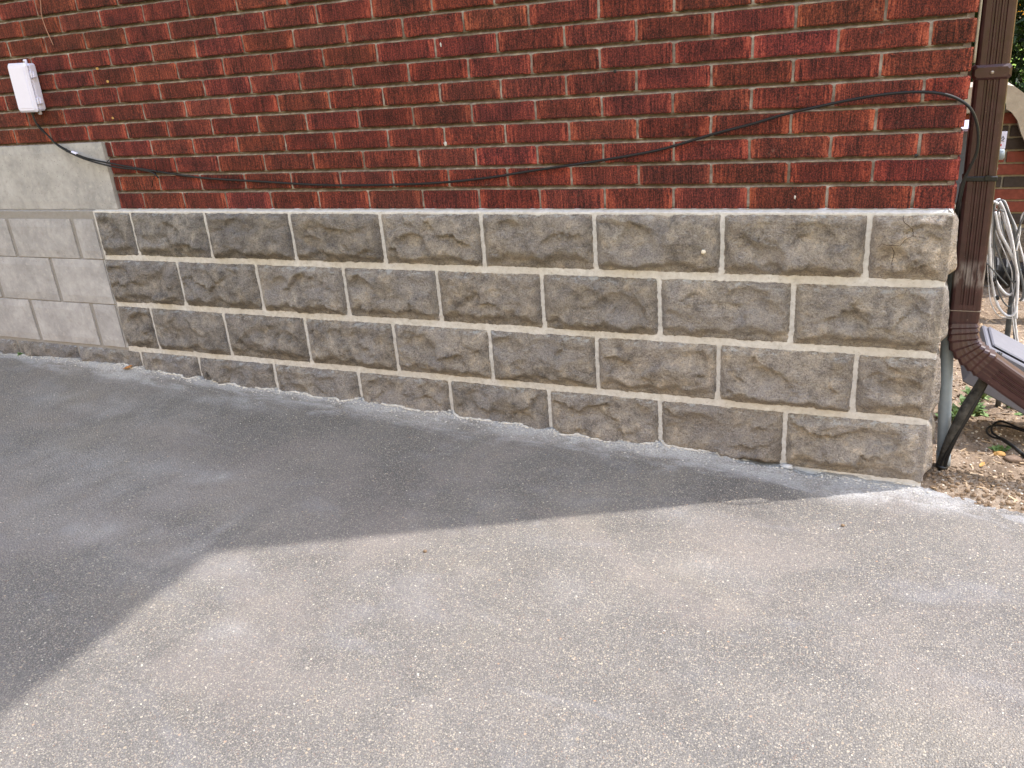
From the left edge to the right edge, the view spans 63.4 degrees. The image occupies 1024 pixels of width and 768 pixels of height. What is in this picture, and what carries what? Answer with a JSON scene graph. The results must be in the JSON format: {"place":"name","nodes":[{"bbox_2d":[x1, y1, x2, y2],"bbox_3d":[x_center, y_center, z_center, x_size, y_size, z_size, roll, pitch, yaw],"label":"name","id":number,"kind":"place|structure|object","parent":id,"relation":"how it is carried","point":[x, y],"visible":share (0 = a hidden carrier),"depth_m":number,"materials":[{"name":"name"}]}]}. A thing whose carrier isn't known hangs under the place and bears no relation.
{"place":"outdoors","nodes":[
{"label":"outdoors","id":0,"kind":"place"},
{"bbox_2d":[0,352,1023,767],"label":"driveway","id":1,"kind":"structure","parent":0,"point":[650,662],"depth_m":2.12,"materials":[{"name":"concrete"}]},
{"bbox_2d":[1,353,931,499],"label":"mortar crumbs","id":2,"kind":"object","parent":1,"relation":"on","point":[548,430],"visible":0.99,"depth_m":3.01,"materials":[{"name":"grey concrete"}]},
{"bbox_2d":[117,363,915,486],"bbox_3d":[-0.291,0.111,3.128,3.290,0.147,0.059,5,24,24],"label":"mortar line","id":3,"kind":"object","parent":1,"relation":"on","point":[574,434],"visible":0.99,"depth_m":3.04,"materials":[{"name":"grey concrete"}]},
{"bbox_2d":[780,464,792,469],"bbox_3d":[0.874,0.263,2.636,0.044,0.016,0.021,1,22,13],"label":"mortar lump","id":4,"kind":"object","parent":1,"relation":"on","point":[788,466],"visible":0.91,"depth_m":2.63,"materials":[{"name":"concrete"}]},
{"bbox_2d":[921,286,1023,512],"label":"dirt","id":5,"kind":"structure","parent":0,"point":[958,460],"depth_m":2.75,"materials":[{"name":"brown soil"}]},
{"bbox_2d":[935,403,958,419],"bbox_3d":[1.579,0.103,2.957,0.138,0.044,0.102,-19,26,-33],"label":"weed","id":6,"kind":"object","parent":5,"relation":"on","point":[955,408],"visible":0.37,"depth_m":2.97,"materials":[{"name":"green plant"}]},
{"bbox_2d":[935,352,1002,470],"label":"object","id":7,"kind":"object","parent":5,"relation":"on","point":[967,407],"visible":0.57,"depth_m":2.49,"materials":[{"name":"black plastic"}]},
{"bbox_2d":[959,394,988,416],"bbox_3d":[1.677,0.082,2.986,0.125,0.063,0.144,-19,26,-32],"label":"weed","id":8,"kind":"object","parent":5,"relation":"on","point":[979,406],"visible":0.27,"depth_m":2.98,"materials":[{"name":"green plant"}]},
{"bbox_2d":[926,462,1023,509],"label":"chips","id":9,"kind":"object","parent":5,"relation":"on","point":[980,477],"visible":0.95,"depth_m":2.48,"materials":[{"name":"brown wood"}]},
{"bbox_2d":[961,386,991,399],"bbox_3d":[1.743,0.034,3.088,0.127,0.049,0.110,5,24,24],"label":"weed","id":10,"kind":"object","parent":5,"relation":"on","point":[967,390],"visible":0.26,"depth_m":3.11,"materials":[{"name":"green plant"}]},
{"bbox_2d":[933,293,1023,502],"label":"wood chips","id":11,"kind":"object","parent":5,"relation":"on","point":[1009,496],"visible":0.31,"depth_m":2.75,"materials":[{"name":"brown wood"}]},
{"bbox_2d":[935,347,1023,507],"bbox_3d":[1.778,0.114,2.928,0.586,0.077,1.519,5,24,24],"label":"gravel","id":12,"kind":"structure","parent":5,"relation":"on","point":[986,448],"depth_m":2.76,"materials":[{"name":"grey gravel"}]},
{"bbox_2d":[955,82,1023,287],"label":"garden wall","id":13,"kind":"structure","parent":5,"relation":"on","point":[1009,188],"depth_m":4.33,"materials":[{"name":"red brick"}]},
{"bbox_2d":[960,325,1023,414],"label":"tray","id":14,"kind":"object","parent":5,"relation":"on","point":[1010,349],"visible":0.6,"depth_m":2.70,"materials":[{"name":"grey plastic"}]},
{"bbox_2d":[988,444,1010,451],"bbox_3d":[1.592,0.210,2.698,0.065,0.025,0.061,-2,22,7],"label":"weed","id":15,"kind":"object","parent":5,"relation":"on","point":[998,447],"visible":0.76,"depth_m":2.70,"materials":[{"name":"green plant"}]},
{"bbox_2d":[993,451,1005,456],"bbox_3d":[1.570,0.226,2.671,0.037,0.018,0.028,5,24,24],"label":"rock","id":16,"kind":"object","parent":5,"relation":"on","point":[1000,453],"visible":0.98,"depth_m":2.66,"materials":[{"name":"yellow stone"}]},
{"bbox_2d":[995,282,1011,406],"bbox_3d":[1.752,-0.111,2.949,0.028,0.515,0.019,5,24,24],"label":"stake","id":17,"kind":"object","parent":5,"relation":"on","point":[1008,325],"visible":0.25,"depth_m":2.90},
{"bbox_2d":[987,198,1023,341],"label":"cable coil","id":18,"kind":"object","parent":17,"relation":"hanging from","point":[1016,273],"visible":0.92,"depth_m":2.80,"materials":[{"name":"grey plastic"}]},
{"bbox_2d":[986,262,1007,285],"bbox_3d":[1.643,-0.372,2.809,0.078,0.084,0.006,2,23,16],"label":"thin stick","id":19,"kind":"object","parent":18,"relation":"attached to","point":[994,271],"visible":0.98,"depth_m":2.81,"materials":[{"name":"grey"}]},
{"bbox_2d":[984,255,1023,291],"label":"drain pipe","id":20,"kind":"object","parent":5,"relation":"on","point":[1000,272],"visible":0.12,"depth_m":3.87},
{"bbox_2d":[985,420,1023,457],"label":"cable loop","id":21,"kind":"object","parent":5,"relation":"on","point":[1013,446],"visible":1,"depth_m":2.73,"materials":[{"name":"black rubber"}]},
{"bbox_2d":[1003,455,1023,463],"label":"rock","id":22,"kind":"object","parent":5,"relation":"on","point":[1017,459],"visible":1,"depth_m":2.61,"materials":[{"name":"beige stone"}]},
{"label":"lawn","id":23,"kind":"structure","parent":0,"visible":0},
{"bbox_2d":[0,0,979,486],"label":"brick house","id":24,"kind":"structure","parent":23,"relation":"on","point":[796,314],"depth_m":2.72,"materials":[{"name":"brick"}]},
{"bbox_2d":[8,59,45,114],"bbox_3d":[-1.978,-1.208,3.378,0.134,0.214,0.054,7,24,23],"label":"junction box","id":25,"kind":"object","parent":24,"relation":"attached to","point":[26,86],"visible":1,"depth_m":3.35,"materials":[{"name":"white plastic"}]},
{"bbox_2d":[40,0,52,43],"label":"string","id":26,"kind":"object","parent":24,"relation":"hanging from","point":[44,24],"visible":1,"depth_m":3.24,"materials":[{"name":"grey"}]},
{"bbox_2d":[32,90,979,215],"bbox_3d":[-0.240,-0.467,3.194,3.459,1.297,0.582,5,24,24],"label":"cable","id":27,"kind":"object","parent":24,"relation":"attached to","point":[960,192],"visible":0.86,"depth_m":2.53,"materials":[{"name":"black plastic"}]},
{"bbox_2d":[936,182,960,467],"bbox_3d":[1.314,-0.118,2.469,0.072,0.951,0.049,5,24,24],"label":"conduit","id":28,"kind":"object","parent":24,"relation":"attached to","point":[945,400],"visible":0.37,"depth_m":2.51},
{"bbox_2d":[955,120,968,202],"bbox_3d":[1.341,-0.495,2.488,0.066,0.550,0.216,5,24,24],"label":"utility box","id":29,"kind":"object","parent":24,"relation":"attached to","point":[963,151],"visible":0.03,"depth_m":2.34,"materials":[{"name":"white plastic"}]},
{"bbox_2d":[972,0,982,62],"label":"wire","id":30,"kind":"object","parent":24,"relation":"attached to","point":[977,30],"visible":0.98,"depth_m":2.10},
{"bbox_2d":[947,0,1023,409],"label":"downspout","id":31,"kind":"object","parent":24,"relation":"attached to","point":[990,73],"visible":0.97,"depth_m":2.26,"materials":[{"name":"brown metal"}]},
{"bbox_2d":[999,149,1004,159],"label":"pipe fittings","id":32,"kind":"object","parent":24,"relation":"attached to","point":[1001,154],"visible":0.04,"depth_m":2.61,"materials":[{"name":"white plastic"}]},
{"bbox_3d":[1.519,-0.854,2.579,0.030,0.261,0.004,5,24,24],"label":"wire","id":33,"kind":"object","parent":32,"relation":"attached to","visible":0},
{"bbox_2d":[1000,131,1007,148],"bbox_3d":[1.536,-0.764,2.598,0.023,0.052,0.005,5,24,24],"label":"paper tag","id":34,"kind":"object","parent":33,"relation":"hanging from","point":[1003,140],"visible":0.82,"depth_m":2.60,"materials":[{"name":"white paper"}]},
{"bbox_2d":[971,0,1023,92],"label":"cedar tree","id":35,"kind":"object","parent":23,"relation":"on","point":[1018,37],"visible":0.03,"depth_m":7.51,"materials":[{"name":"green plant"}]},
{"bbox_2d":[1011,9,1023,89],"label":"cedar tree","id":36,"kind":"object","parent":23,"relation":"on","point":[1020,72],"visible":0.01,"depth_m":11.22,"materials":[{"name":"green plant"}]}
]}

